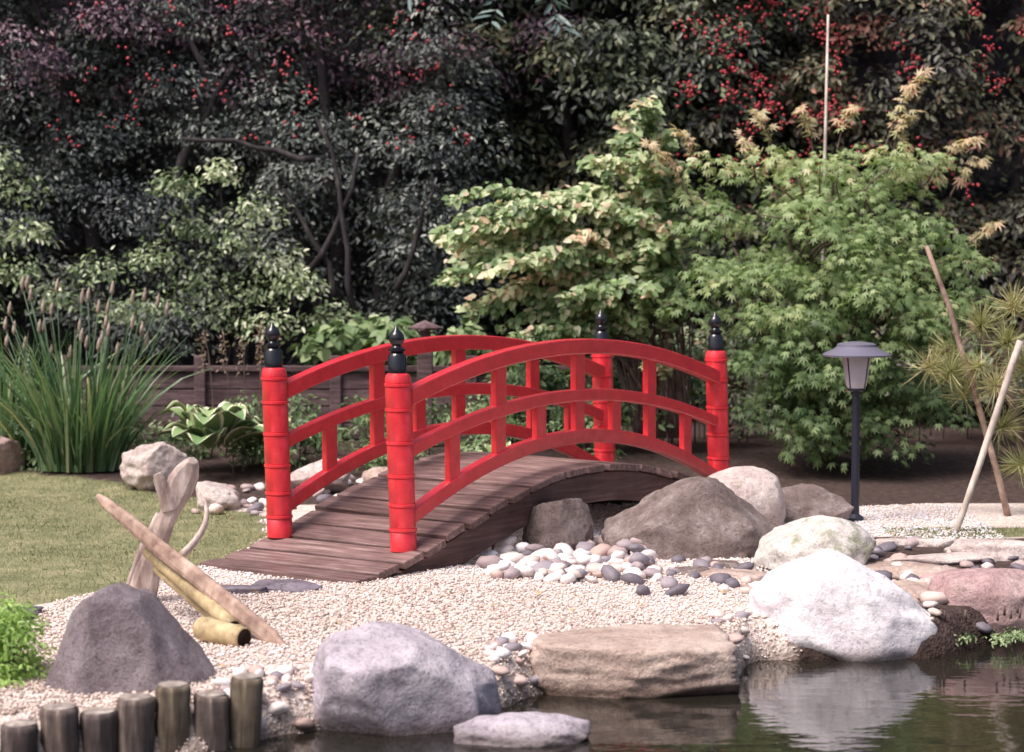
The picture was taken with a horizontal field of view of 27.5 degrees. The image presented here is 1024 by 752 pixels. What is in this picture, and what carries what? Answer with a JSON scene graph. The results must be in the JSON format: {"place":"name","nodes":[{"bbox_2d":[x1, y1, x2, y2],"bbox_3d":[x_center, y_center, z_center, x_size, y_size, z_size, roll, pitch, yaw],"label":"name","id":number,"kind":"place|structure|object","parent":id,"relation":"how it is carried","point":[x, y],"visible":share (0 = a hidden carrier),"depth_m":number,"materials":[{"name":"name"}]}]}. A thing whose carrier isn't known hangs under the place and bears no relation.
{"place":"outdoors","nodes":[
{"label":"outdoors","id":0,"kind":"place"},
{"bbox_2d":[0,415,1023,751],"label":"ground","id":1,"kind":"structure","parent":0,"point":[944,475],"depth_m":11.13,"materials":[{"name":"beige gravel"}]},
{"bbox_2d":[0,436,25,474],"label":"pink stone","id":2,"kind":"object","parent":1,"relation":"on","point":[10,450],"visible":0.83,"depth_m":13.91,"materials":[{"name":"stone"}]},
{"bbox_2d":[3,606,43,620],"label":"slate slab","id":3,"kind":"structure","parent":1,"relation":"on","point":[39,610],"depth_m":8.63,"materials":[{"name":"grey stone"}]},
{"bbox_2d":[0,586,58,687],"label":"spirea shrub","id":4,"kind":"object","parent":1,"relation":"on","point":[15,628],"visible":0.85,"depth_m":7.33,"materials":[{"name":"green plant"}]},
{"bbox_2d":[0,275,224,472],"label":"iris clump","id":5,"kind":"object","parent":1,"relation":"on","point":[63,437],"visible":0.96,"depth_m":13.74,"materials":[{"name":"green plant"}]},
{"bbox_2d":[6,400,224,472],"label":"lawn edge plants","id":6,"kind":"object","parent":1,"relation":"on","point":[182,443],"visible":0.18,"depth_m":14.36,"materials":[{"name":"green plant"}]},
{"bbox_2d":[44,582,214,694],"bbox_3d":[-1.355,1.107,7.342,0.632,0.763,0.503,0,3,0],"label":"boulder","id":7,"kind":"object","parent":1,"relation":"on","point":[117,638],"visible":0.68,"depth_m":7.16,"materials":[{"name":"grey stone"}]},
{"bbox_2d":[0,672,263,751],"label":"log edging","id":8,"kind":"object","parent":1,"relation":"on","point":[133,722],"visible":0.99,"depth_m":6.84,"materials":[{"name":"brown wood"}]},
{"bbox_2d":[119,442,188,490],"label":"pink stone","id":9,"kind":"object","parent":1,"relation":"on","point":[141,466],"visible":0.78,"depth_m":13.05,"materials":[{"name":"stone"}]},
{"bbox_2d":[96,457,286,646],"bbox_3d":[-1.280,0.711,8.430,0.404,0.689,1.405,-2,4,-32],"label":"deer scarer","id":10,"kind":"object","parent":1,"relation":"on","point":[226,618],"visible":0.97,"depth_m":8.46,"materials":[{"name":"brown wood"}]},
{"bbox_2d":[154,400,262,448],"bbox_3d":[-1.963,0.313,13.779,0.789,0.311,0.837,-2,4,-33],"label":"hosta","id":11,"kind":"object","parent":1,"relation":"on","point":[203,427],"visible":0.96,"depth_m":13.61,"materials":[{"name":"green plant"}]},
{"bbox_2d":[0,145,434,406],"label":"elaeagnus shrub","id":12,"kind":"object","parent":1,"relation":"on","point":[221,176],"visible":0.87,"depth_m":15.64,"materials":[{"name":"green plant"}]},
{"bbox_2d":[195,481,240,510],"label":"pink stone","id":13,"kind":"object","parent":1,"relation":"on","point":[226,496],"visible":0.82,"depth_m":12.11,"materials":[{"name":"stone"}]},
{"bbox_2d":[196,323,266,456],"bbox_3d":[-1.895,0.096,14.234,0.517,0.912,0.125,0,3,0],"label":"astilbe","id":14,"kind":"object","parent":1,"relation":"on","point":[260,356],"visible":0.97,"depth_m":14.22,"materials":[{"name":"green plant"}]},
{"bbox_2d":[191,482,296,514],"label":"bank pebbles","id":15,"kind":"object","parent":1,"relation":"on","point":[255,508],"visible":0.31,"depth_m":12.22,"materials":[{"name":"grey stone"}]},
{"bbox_2d":[221,585,267,593],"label":"slate slab","id":16,"kind":"structure","parent":1,"relation":"on","point":[240,589],"depth_m":9.15,"materials":[{"name":"grey stone"}]},
{"bbox_2d":[212,662,314,730],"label":"shore pebbles","id":17,"kind":"object","parent":1,"relation":"on","point":[279,672],"visible":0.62,"depth_m":7.23,"materials":[{"name":"white stone"}]},
{"bbox_2d":[0,0,530,422],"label":"cotoneaster tree","id":18,"kind":"object","parent":1,"relation":"on","point":[338,262],"visible":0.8,"depth_m":16.48,"materials":[{"name":"green plant"}]},
{"bbox_2d":[246,416,316,445],"bbox_3d":[-1.579,0.383,14.009,0.585,0.225,0.484,0,3,0],"label":"hosta","id":19,"kind":"object","parent":1,"relation":"on","point":[260,438],"visible":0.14,"depth_m":13.96,"materials":[{"name":"green plant"}]},
{"bbox_2d":[252,579,322,592],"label":"slate slab","id":20,"kind":"structure","parent":1,"relation":"on","point":[287,585],"depth_m":9.28,"materials":[{"name":"grey stone"}]},
{"bbox_2d":[0,0,606,165],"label":"plum tree","id":21,"kind":"object","parent":1,"relation":"on","point":[541,22],"visible":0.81,"depth_m":16.45,"materials":[{"name":"green plant"}]},
{"bbox_2d":[407,0,580,36],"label":"ash branch","id":22,"kind":"object","parent":21,"relation":"attached to","point":[561,18],"visible":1,"depth_m":15.29,"materials":[{"name":"green plant"}]},
{"bbox_2d":[290,459,350,492],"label":"pink stone","id":23,"kind":"object","parent":1,"relation":"on","point":[299,476],"visible":0.5,"depth_m":12.85,"materials":[{"name":"stone"}]},
{"bbox_2d":[58,355,591,440],"bbox_3d":[-1.300,0.219,15.441,4.080,0.740,0.090,0,3,0],"label":"wooden fence","id":24,"kind":"object","parent":1,"relation":"on","point":[335,395],"visible":0.24,"depth_m":15.42,"materials":[{"name":"brown wood"}]},
{"bbox_2d":[313,474,362,503],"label":"bank pebbles","id":25,"kind":"object","parent":1,"relation":"on","point":[322,494],"visible":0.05,"depth_m":12.79,"materials":[{"name":"grey stone"}]},
{"bbox_2d":[362,467,387,481],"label":"pink stone","id":26,"kind":"object","parent":1,"relation":"on","point":[370,473],"visible":0.13,"depth_m":12.61,"materials":[{"name":"stone"}]},
{"bbox_2d":[289,313,492,422],"bbox_3d":[-0.833,0.058,15.672,1.683,1.055,0.576,0,3,0],"label":"mallow plant","id":27,"kind":"object","parent":1,"relation":"on","point":[324,345],"visible":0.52,"depth_m":15.55,"materials":[{"name":"green plant"}]},
{"bbox_2d":[311,621,502,736],"bbox_3d":[-0.372,1.133,7.383,0.725,0.538,0.512,-1,4,-23],"label":"boulder","id":28,"kind":"object","parent":1,"relation":"on","point":[383,678],"visible":0.83,"depth_m":7.16,"materials":[{"name":"grey stone"}]},
{"bbox_2d":[408,320,441,447],"bbox_3d":[-0.620,0.104,14.933,0.204,1.010,0.204,-2,4,-35],"label":"lantern post","id":29,"kind":"object","parent":1,"relation":"on","point":[424,360],"visible":0.31,"depth_m":14.87,"materials":[{"name":"brown wood"}]},
{"bbox_2d":[213,390,642,474],"bbox_3d":[-0.563,0.370,14.399,3.015,0.583,1.792,0,3,0],"label":"ground cover","id":30,"kind":"object","parent":1,"relation":"on","point":[249,446],"visible":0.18,"depth_m":14.08,"materials":[{"name":"green plant"}]},
{"bbox_2d":[199,309,729,583],"bbox_3d":[0.040,0.299,11.143,1.042,1.234,3.750,3,4,37],"label":"footbridge","id":31,"kind":"object","parent":1,"relation":"on","point":[406,513],"visible":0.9,"depth_m":10.48,"materials":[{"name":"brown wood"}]},
{"bbox_2d":[475,441,510,451],"bbox_3d":[-0.069,0.513,13.237,0.460,0.177,0.395,1,4,14],"label":"hosta","id":32,"kind":"object","parent":1,"relation":"on","point":[486,448],"visible":0.16,"depth_m":13.30,"materials":[{"name":"green plant"}]},
{"bbox_2d":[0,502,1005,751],"bbox_3d":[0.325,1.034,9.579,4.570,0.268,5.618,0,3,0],"label":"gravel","id":33,"kind":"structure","parent":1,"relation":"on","point":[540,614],"depth_m":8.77,"materials":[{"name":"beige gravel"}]},
{"bbox_2d":[482,632,538,686],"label":"shore pebbles","id":34,"kind":"object","parent":1,"relation":"on","point":[496,650],"visible":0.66,"depth_m":7.79,"materials":[{"name":"grey stone"}]},
{"bbox_2d":[0,0,1023,419],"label":"evergreen hedge","id":35,"kind":"object","parent":1,"relation":"on","point":[994,20],"visible":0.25,"depth_m":17.40,"materials":[{"name":"green plant"}]},
{"bbox_2d":[0,471,1023,604],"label":"grass lawn","id":36,"kind":"structure","parent":1,"relation":"on","point":[264,524],"depth_m":11.19,"materials":[{"name":"green plant"}]},
{"bbox_2d":[46,512,1004,665],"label":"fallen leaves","id":37,"kind":"object","parent":1,"relation":"on","point":[538,592],"visible":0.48,"depth_m":9.10,"materials":[{"name":"brown plant"}]},
{"bbox_2d":[48,0,1023,425],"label":"rowan tree","id":38,"kind":"object","parent":1,"relation":"on","point":[788,76],"visible":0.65,"depth_m":16.54,"materials":[{"name":"green plant"}]},
{"bbox_2d":[522,498,593,550],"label":"brown stone","id":39,"kind":"object","parent":1,"relation":"on","point":[569,522],"visible":0.59,"depth_m":10.39,"materials":[{"name":"brown stone"}]},
{"bbox_2d":[476,534,662,583],"bbox_3d":[0.283,0.870,10.069,0.923,0.146,1.304,0,3,0],"label":"pebble pile","id":40,"kind":"object","parent":1,"relation":"on","point":[507,557],"visible":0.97,"depth_m":9.80,"materials":[{"name":"white stone"}]},
{"bbox_2d":[428,95,721,438],"bbox_3d":[0.420,-0.710,14.136,1.967,2.336,0.936,0,3,0],"label":"variegated shrub","id":41,"kind":"object","parent":1,"relation":"on","point":[562,248],"visible":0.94,"depth_m":14.16,"materials":[{"name":"green plant"}]},
{"bbox_2d":[472,331,705,448],"bbox_3d":[0.571,0.153,15.006,1.774,0.944,1.086,0,3,0],"label":"fern bed","id":42,"kind":"object","parent":1,"relation":"on","point":[549,380],"visible":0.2,"depth_m":14.85,"materials":[{"name":"green plant"}]},
{"bbox_2d":[350,0,835,400],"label":"hawthorn tree","id":43,"kind":"object","parent":1,"relation":"on","point":[630,87],"visible":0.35,"depth_m":16.61,"materials":[{"name":"green plant"}]},
{"bbox_2d":[608,562,659,568],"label":"ledge stone","id":44,"kind":"object","parent":1,"relation":"on","point":[646,566],"visible":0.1,"depth_m":9.77,"materials":[{"name":"brown stone"}]},
{"bbox_2d":[528,624,741,698],"bbox_3d":[0.463,1.096,8.029,0.826,0.222,0.657,0,3,-3],"label":"flat stone","id":45,"kind":"object","parent":1,"relation":"on","point":[640,661],"visible":0.94,"depth_m":7.76,"materials":[{"name":"beige stone"}]},
{"bbox_2d":[601,476,774,559],"bbox_3d":[0.894,0.816,10.411,0.884,0.617,0.614,-2,4,-25],"label":"brown boulder","id":46,"kind":"object","parent":1,"relation":"on","point":[696,517],"visible":0.6,"depth_m":10.22,"materials":[{"name":"stone"}]},
{"bbox_2d":[621,554,759,595],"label":"shore pebbles","id":47,"kind":"object","parent":1,"relation":"on","point":[676,588],"visible":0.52,"depth_m":9.42,"materials":[{"name":"grey stone"}]},
{"bbox_2d":[674,566,709,575],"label":"ledge stone","id":48,"kind":"object","parent":1,"relation":"on","point":[687,569],"visible":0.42,"depth_m":9.64,"materials":[{"name":"brown stone"}]},
{"bbox_2d":[708,559,738,568],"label":"ledge stone","id":49,"kind":"object","parent":1,"relation":"on","point":[730,564],"visible":0.34,"depth_m":9.88,"materials":[{"name":"brown stone"}]},
{"bbox_2d":[708,607,752,659],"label":"shore pebbles","id":50,"kind":"object","parent":1,"relation":"on","point":[735,638],"visible":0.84,"depth_m":8.45,"materials":[{"name":"beige stone"}]},
{"bbox_2d":[700,567,766,581],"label":"ledge stone","id":51,"kind":"object","parent":1,"relation":"on","point":[739,574],"visible":0.37,"depth_m":9.57,"materials":[{"name":"brown stone"}]},
{"bbox_2d":[735,584,752,589],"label":"ledge stone","id":52,"kind":"object","parent":1,"relation":"on","point":[743,585],"visible":0.06,"depth_m":9.30,"materials":[{"name":"beige stone"}]},
{"bbox_2d":[708,466,785,526],"bbox_3d":[1.246,0.707,11.311,0.471,0.436,0.435,0,3,0],"label":"rounded boulder","id":53,"kind":"object","parent":1,"relation":"on","point":[759,490],"visible":0.48,"depth_m":11.15,"materials":[{"name":"stone"}]},
{"bbox_2d":[754,515,876,569],"bbox_3d":[1.448,0.870,9.970,0.598,0.414,0.502,0,3,0],"label":"mossy boulder","id":54,"kind":"object","parent":1,"relation":"on","point":[778,546],"visible":0.57,"depth_m":9.82,"materials":[{"name":"white stone"}]},
{"bbox_2d":[782,483,853,522],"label":"brown stone","id":55,"kind":"object","parent":1,"relation":"on","point":[805,500],"visible":0.48,"depth_m":11.49,"materials":[{"name":"brown stone"}]},
{"bbox_2d":[638,66,1005,473],"bbox_3d":[2.046,-0.669,13.723,2.468,2.728,1.565,0,3,0],"label":"japanese maple","id":56,"kind":"object","parent":1,"relation":"on","point":[815,387],"visible":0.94,"depth_m":13.60,"materials":[{"name":"green plant"}]},
{"bbox_2d":[820,15,828,338],"bbox_3d":[2.232,-0.985,14.968,0.052,3.180,0.028,0,3,0],"label":"garden cane","id":57,"kind":"object","parent":1,"relation":"on","point":[825,111],"visible":0.41,"depth_m":14.90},
{"bbox_2d":[656,307,1023,445],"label":"understory shrub","id":58,"kind":"object","parent":1,"relation":"on","point":[739,432],"visible":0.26,"depth_m":15.18,"materials":[{"name":"green plant"}]},
{"bbox_2d":[749,549,936,661],"bbox_3d":[1.372,0.995,8.698,0.791,0.561,0.602,0,3,0],"label":"white boulder","id":59,"kind":"object","parent":1,"relation":"on","point":[839,606],"visible":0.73,"depth_m":8.47,"materials":[{"name":"stone"}]},
{"bbox_2d":[822,341,890,521],"bbox_3d":[1.910,0.307,11.609,0.380,1.001,0.380,0,3,0],"label":"garden lamp","id":60,"kind":"object","parent":1,"relation":"on","point":[856,356],"visible":0.99,"depth_m":11.55,"materials":[{"name":"grey metal"}]},
{"bbox_2d":[876,538,906,546],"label":"ledge stone","id":61,"kind":"object","parent":1,"relation":"on","point":[898,542],"visible":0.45,"depth_m":10.61,"materials":[{"name":"grey stone"}]},
{"bbox_2d":[893,580,928,597],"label":"ledge stone","id":62,"kind":"object","parent":1,"relation":"on","point":[914,589],"visible":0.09,"depth_m":9.18,"materials":[{"name":"beige stone"}]},
{"bbox_2d":[865,561,958,578],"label":"ledge stone","id":63,"kind":"object","parent":1,"relation":"on","point":[917,568],"visible":0.27,"depth_m":9.75,"materials":[{"name":"brown stone"}]},
{"bbox_2d":[916,575,934,581],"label":"ledge stone","id":64,"kind":"object","parent":1,"relation":"on","point":[927,579],"visible":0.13,"depth_m":9.38,"materials":[{"name":"beige stone"}]},
{"bbox_2d":[920,572,938,578],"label":"ledge stone","id":65,"kind":"object","parent":1,"relation":"on","point":[927,575],"visible":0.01,"depth_m":9.54,"materials":[{"name":"stone"}]},
{"bbox_2d":[917,538,955,547],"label":"ledge stone","id":66,"kind":"object","parent":1,"relation":"on","point":[936,542],"visible":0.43,"depth_m":10.54,"materials":[{"name":"grey stone"}]},
{"bbox_2d":[883,552,996,565],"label":"ledge stone","id":67,"kind":"object","parent":1,"relation":"on","point":[951,558],"visible":0.52,"depth_m":9.99,"materials":[{"name":"grey stone"}]},
{"bbox_2d":[865,536,1023,632],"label":"shore pebbles","id":68,"kind":"object","parent":1,"relation":"on","point":[931,600],"visible":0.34,"depth_m":9.80,"materials":[{"name":"beige stone"}]},
{"bbox_2d":[900,277,1023,488],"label":"pine tree","id":69,"kind":"object","parent":1,"relation":"on","point":[977,329],"visible":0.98,"depth_m":11.76,"materials":[{"name":"green plant"}]},
{"bbox_2d":[924,245,1010,515],"bbox_3d":[2.566,0.044,11.746,0.509,1.560,0.044,0,3,6],"label":"bamboo stake","id":70,"kind":"object","parent":1,"relation":"on","point":[997,474],"visible":0.91,"depth_m":11.73,"materials":[{"name":"brown wood"}]},
{"bbox_2d":[925,568,1023,640],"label":"pink boulder","id":71,"kind":"object","parent":1,"relation":"on","point":[987,593],"visible":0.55,"depth_m":8.85,"materials":[{"name":"stone"}]},
{"bbox_2d":[940,604,1023,648],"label":"bog plants","id":72,"kind":"object","parent":1,"relation":"on","point":[1018,635],"visible":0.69,"depth_m":8.64,"materials":[{"name":"green plant"}]},
{"bbox_2d":[943,539,1023,560],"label":"ledge stone","id":73,"kind":"object","parent":1,"relation":"on","point":[1000,549],"visible":0.62,"depth_m":10.15,"materials":[{"name":"grey stone"}]},
{"bbox_2d":[953,340,1023,532],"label":"bamboo stake","id":74,"kind":"object","parent":1,"relation":"on","point":[993,421],"visible":0.93,"depth_m":11.23,"materials":[{"name":"wood"}]},
{"bbox_2d":[217,641,1023,751],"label":"pond water","id":75,"kind":"structure","parent":0,"point":[971,700],"depth_m":7.44,"materials":[{"name":"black liquid"}]},
{"bbox_2d":[453,712,590,747],"bbox_3d":[0.033,1.235,7.085,0.469,0.179,0.263,0,3,0],"label":"stone","id":76,"kind":"object","parent":75,"relation":"in","point":[527,729],"visible":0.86,"depth_m":7.02,"materials":[{"name":"grey stone"}]}
]}

